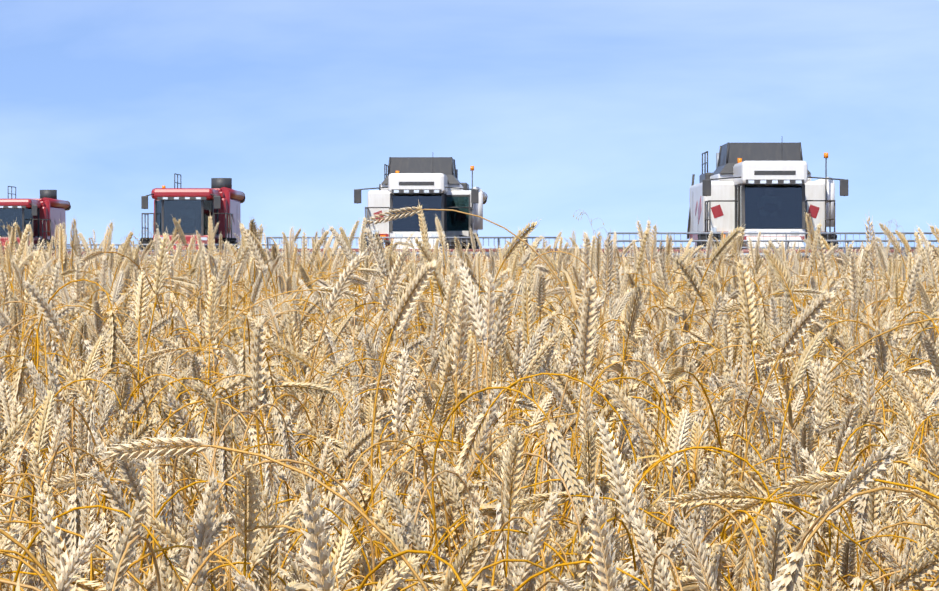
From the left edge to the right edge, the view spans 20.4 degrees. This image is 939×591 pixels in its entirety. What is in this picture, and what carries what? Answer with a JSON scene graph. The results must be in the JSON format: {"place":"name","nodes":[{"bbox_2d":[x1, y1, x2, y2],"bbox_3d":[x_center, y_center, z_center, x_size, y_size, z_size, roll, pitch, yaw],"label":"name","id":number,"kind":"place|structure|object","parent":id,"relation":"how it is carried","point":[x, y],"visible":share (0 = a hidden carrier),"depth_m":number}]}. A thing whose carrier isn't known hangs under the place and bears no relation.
{"place":"outdoors","nodes":[
{"label":"outdoors","id":0,"kind":"place"},
{"bbox_2d":[67,248,603,261],"bbox_3d":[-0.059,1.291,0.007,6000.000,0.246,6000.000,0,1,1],"label":"ground","id":1,"kind":"structure","parent":0,"point":[567,249],"depth_m":2926.21},
{"bbox_2d":[0,186,70,260],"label":"combine harvester","id":2,"kind":"object","parent":1,"relation":"on","point":[44,215],"visible":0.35,"depth_m":102.76},
{"bbox_2d":[65,173,275,263],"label":"combine harvester","id":3,"kind":"object","parent":1,"relation":"on","point":[220,200],"visible":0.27,"depth_m":83.59},
{"bbox_2d":[266,157,561,262],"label":"combine","id":4,"kind":"object","parent":1,"relation":"on","point":[430,182],"visible":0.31,"depth_m":80.99},
{"bbox_2d":[601,142,937,264],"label":"combine","id":5,"kind":"object","parent":1,"relation":"on","point":[771,191],"visible":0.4,"depth_m":69.30},
{"bbox_2d":[0,0,938,247],"label":"sky","id":6,"kind":"structure","parent":0,"point":[608,110]}
]}

